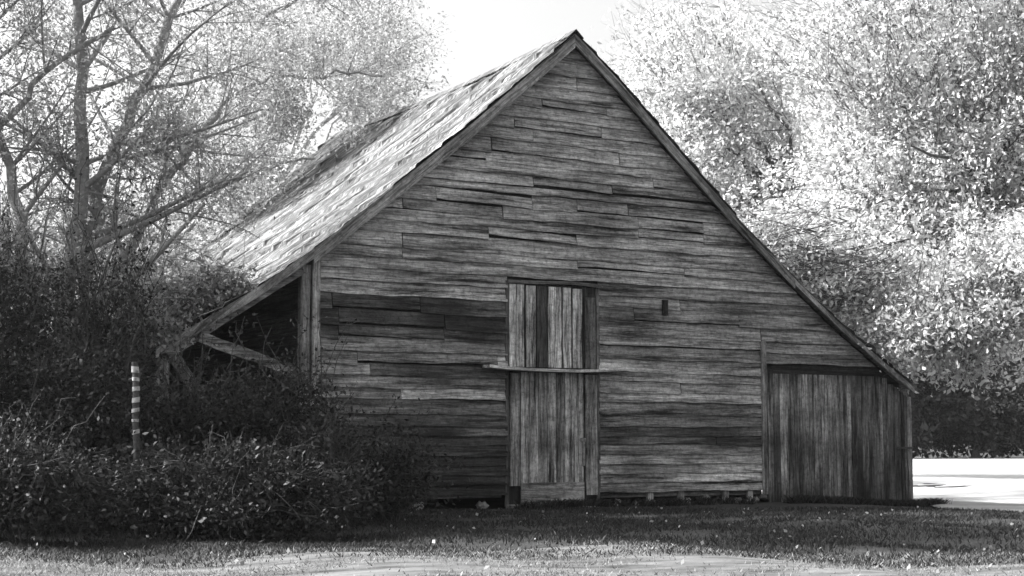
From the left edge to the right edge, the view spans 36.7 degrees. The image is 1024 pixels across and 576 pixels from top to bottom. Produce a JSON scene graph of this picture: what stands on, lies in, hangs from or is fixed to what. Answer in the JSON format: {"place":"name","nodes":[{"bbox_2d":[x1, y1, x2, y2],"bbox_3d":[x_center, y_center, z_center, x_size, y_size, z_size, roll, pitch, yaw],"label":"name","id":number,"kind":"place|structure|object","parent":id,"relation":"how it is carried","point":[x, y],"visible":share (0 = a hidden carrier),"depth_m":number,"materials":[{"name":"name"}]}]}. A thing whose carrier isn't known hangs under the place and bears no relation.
{"place":"outdoors","nodes":[
{"label":"outdoors","id":0,"kind":"place"},
{"bbox_2d":[0,545,1023,575],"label":"track","id":1,"kind":"structure","parent":0,"point":[668,565],"depth_m":12.21,"materials":[{"name":"grey gravel"}]},
{"bbox_2d":[0,441,1023,568],"bbox_3d":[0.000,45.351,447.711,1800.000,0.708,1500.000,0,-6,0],"label":"ground","id":2,"kind":"structure","parent":0,"point":[496,503],"depth_m":16.94,"materials":[{"name":"grey plant"}]},
{"bbox_2d":[0,189,88,534],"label":"shrub","id":3,"kind":"object","parent":2,"relation":"on","point":[22,328],"visible":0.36,"depth_m":17.67,"materials":[{"name":"grey plant"}]},
{"bbox_2d":[0,119,114,516],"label":"leafy tree","id":4,"kind":"object","parent":2,"relation":"on","point":[5,234],"visible":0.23,"depth_m":19.44,"materials":[{"name":"grey plant"}]},
{"bbox_2d":[0,386,174,544],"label":"shrub","id":5,"kind":"object","parent":2,"relation":"on","point":[24,495],"visible":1,"depth_m":15.48,"materials":[{"name":"black plant"}]},
{"bbox_2d":[0,129,185,526],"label":"shrub","id":6,"kind":"object","parent":2,"relation":"on","point":[95,324],"visible":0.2,"depth_m":18.35,"materials":[{"name":"grey plant"}]},
{"bbox_2d":[0,266,210,533],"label":"shrub","id":7,"kind":"object","parent":2,"relation":"on","point":[74,380],"visible":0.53,"depth_m":17.02,"materials":[{"name":"black plant"}]},
{"bbox_2d":[0,188,230,399],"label":"leafy tree","id":8,"kind":"object","parent":2,"relation":"on","point":[176,247],"visible":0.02,"depth_m":29.27,"materials":[{"name":"grey plant"}]},
{"bbox_2d":[0,172,232,252],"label":"leafy tree","id":9,"kind":"object","parent":2,"relation":"on","point":[175,229],"visible":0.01,"depth_m":36.44,"materials":[{"name":"grey plant"}]},
{"bbox_2d":[5,190,265,360],"bbox_3d":[-6.261,-0.175,23.449,4.101,3.685,7.761,2,-6,-20],"label":"leafy tree","id":10,"kind":"object","parent":2,"relation":"on","point":[224,282],"visible":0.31,"depth_m":21.33,"materials":[{"name":"grey plant"}]},
{"bbox_2d":[131,362,140,535],"bbox_3d":[-4.024,1.767,16.515,0.141,1.950,0.081,2,-6,-17],"label":"banded post","id":11,"kind":"object","parent":2,"relation":"on","point":[136,397],"visible":0.69,"depth_m":16.53,"materials":[{"name":"metal"}]},
{"bbox_2d":[0,0,336,420],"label":"bare tree","id":12,"kind":"object","parent":2,"relation":"on","point":[92,189],"visible":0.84,"depth_m":20.72,"materials":[{"name":"grey plant"}]},
{"bbox_2d":[98,288,305,527],"bbox_3d":[-3.796,1.516,17.998,2.923,2.836,2.507,0,-6,0],"label":"shrub","id":13,"kind":"object","parent":2,"relation":"on","point":[223,404],"visible":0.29,"depth_m":17.64,"materials":[{"name":"grey plant"}]},
{"bbox_2d":[41,420,390,543],"bbox_3d":[-3.162,2.115,16.120,3.796,1.495,2.157,0,-6,0],"label":"shrub","id":14,"kind":"object","parent":2,"relation":"on","point":[269,484],"visible":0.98,"depth_m":15.94,"materials":[{"name":"black plant"}]},
{"bbox_2d":[4,0,454,262],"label":"leafy tree","id":15,"kind":"object","parent":2,"relation":"on","point":[355,15],"visible":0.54,"depth_m":29.97,"materials":[{"name":"grey plant"}]},
{"bbox_2d":[178,313,400,526],"bbox_3d":[-2.930,1.745,18.158,2.647,2.933,2.486,4,-7,-35],"label":"shrub","id":16,"kind":"object","parent":2,"relation":"on","point":[293,390],"visible":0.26,"depth_m":17.96,"materials":[{"name":"grey plant"}]},
{"bbox_2d":[137,0,454,392],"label":"leafy tree","id":17,"kind":"object","parent":2,"relation":"on","point":[403,89],"visible":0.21,"depth_m":39.05,"materials":[{"name":"grey plant"}]},
{"bbox_2d":[239,385,394,532],"bbox_3d":[-2.361,2.047,17.591,2.161,1.919,1.964,0,-6,0],"label":"shrub","id":18,"kind":"object","parent":2,"relation":"on","point":[332,445],"visible":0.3,"depth_m":17.47,"materials":[{"name":"grey plant"}]},
{"bbox_2d":[327,394,470,521],"bbox_3d":[-1.845,2.208,19.294,2.671,1.749,2.227,0,-6,0],"label":"shrub","id":19,"kind":"object","parent":2,"relation":"on","point":[409,457],"visible":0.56,"depth_m":19.01,"materials":[{"name":"grey plant"}]},
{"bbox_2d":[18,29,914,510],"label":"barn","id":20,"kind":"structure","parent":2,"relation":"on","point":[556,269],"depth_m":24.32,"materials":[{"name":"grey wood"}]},
{"bbox_2d":[509,284,595,368],"bbox_3d":[0.634,0.601,23.883,1.565,1.262,0.038,3,-6,-30],"label":"loft door","id":21,"kind":"structure","parent":20,"relation":"in","point":[536,311],"depth_m":23.84,"materials":[{"name":"grey wood"}]},
{"bbox_2d":[520,372,585,503],"bbox_3d":[0.637,2.319,23.692,1.151,2.036,0.066,3,-6,-30],"label":"door","id":22,"kind":"structure","parent":20,"relation":"in","point":[552,442],"depth_m":23.68,"materials":[{"name":"grey wood"}]},
{"bbox_2d":[4,504,1020,575],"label":"fallen leaves","id":23,"kind":"object","parent":2,"relation":"on","point":[486,567],"visible":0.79,"depth_m":14.79,"materials":[{"name":"grey plant"}]},
{"bbox_2d":[513,494,952,509],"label":"weeds","id":24,"kind":"object","parent":2,"relation":"on","point":[798,498],"visible":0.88,"depth_m":24.55,"materials":[{"name":"black plant"}]},
{"bbox_2d":[844,323,952,457],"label":"dark tree","id":25,"kind":"object","parent":2,"relation":"on","point":[919,436],"visible":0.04,"depth_m":85.23,"materials":[{"name":"black plant"}]},
{"bbox_2d":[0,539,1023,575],"bbox_3d":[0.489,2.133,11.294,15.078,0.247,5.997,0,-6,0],"label":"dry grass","id":26,"kind":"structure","parent":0,"point":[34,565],"depth_m":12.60,"materials":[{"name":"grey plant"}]},
{"bbox_2d":[0,0,1023,416],"label":"sky","id":27,"kind":"structure","parent":0,"point":[487,35],"materials":[{"name":"white"}]},
{"bbox_2d":[913,457,1023,512],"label":"field","id":28,"kind":"structure","parent":0,"point":[1004,477],"depth_m":37.65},
{"bbox_2d":[591,0,838,256],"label":"leafy tree","id":29,"kind":"object","parent":28,"relation":"on","point":[692,107],"visible":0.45,"depth_m":42.67,"materials":[{"name":"grey plant"}]},
{"bbox_2d":[721,0,1023,404],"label":"oak tree","id":30,"kind":"object","parent":28,"relation":"on","point":[910,255],"visible":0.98,"depth_m":30.09,"materials":[{"name":"grey plant"}]},
{"bbox_2d":[909,350,1023,457],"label":"dark tree","id":31,"kind":"object","parent":28,"relation":"on","point":[967,418],"visible":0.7,"depth_m":85.64,"materials":[{"name":"black plant"}]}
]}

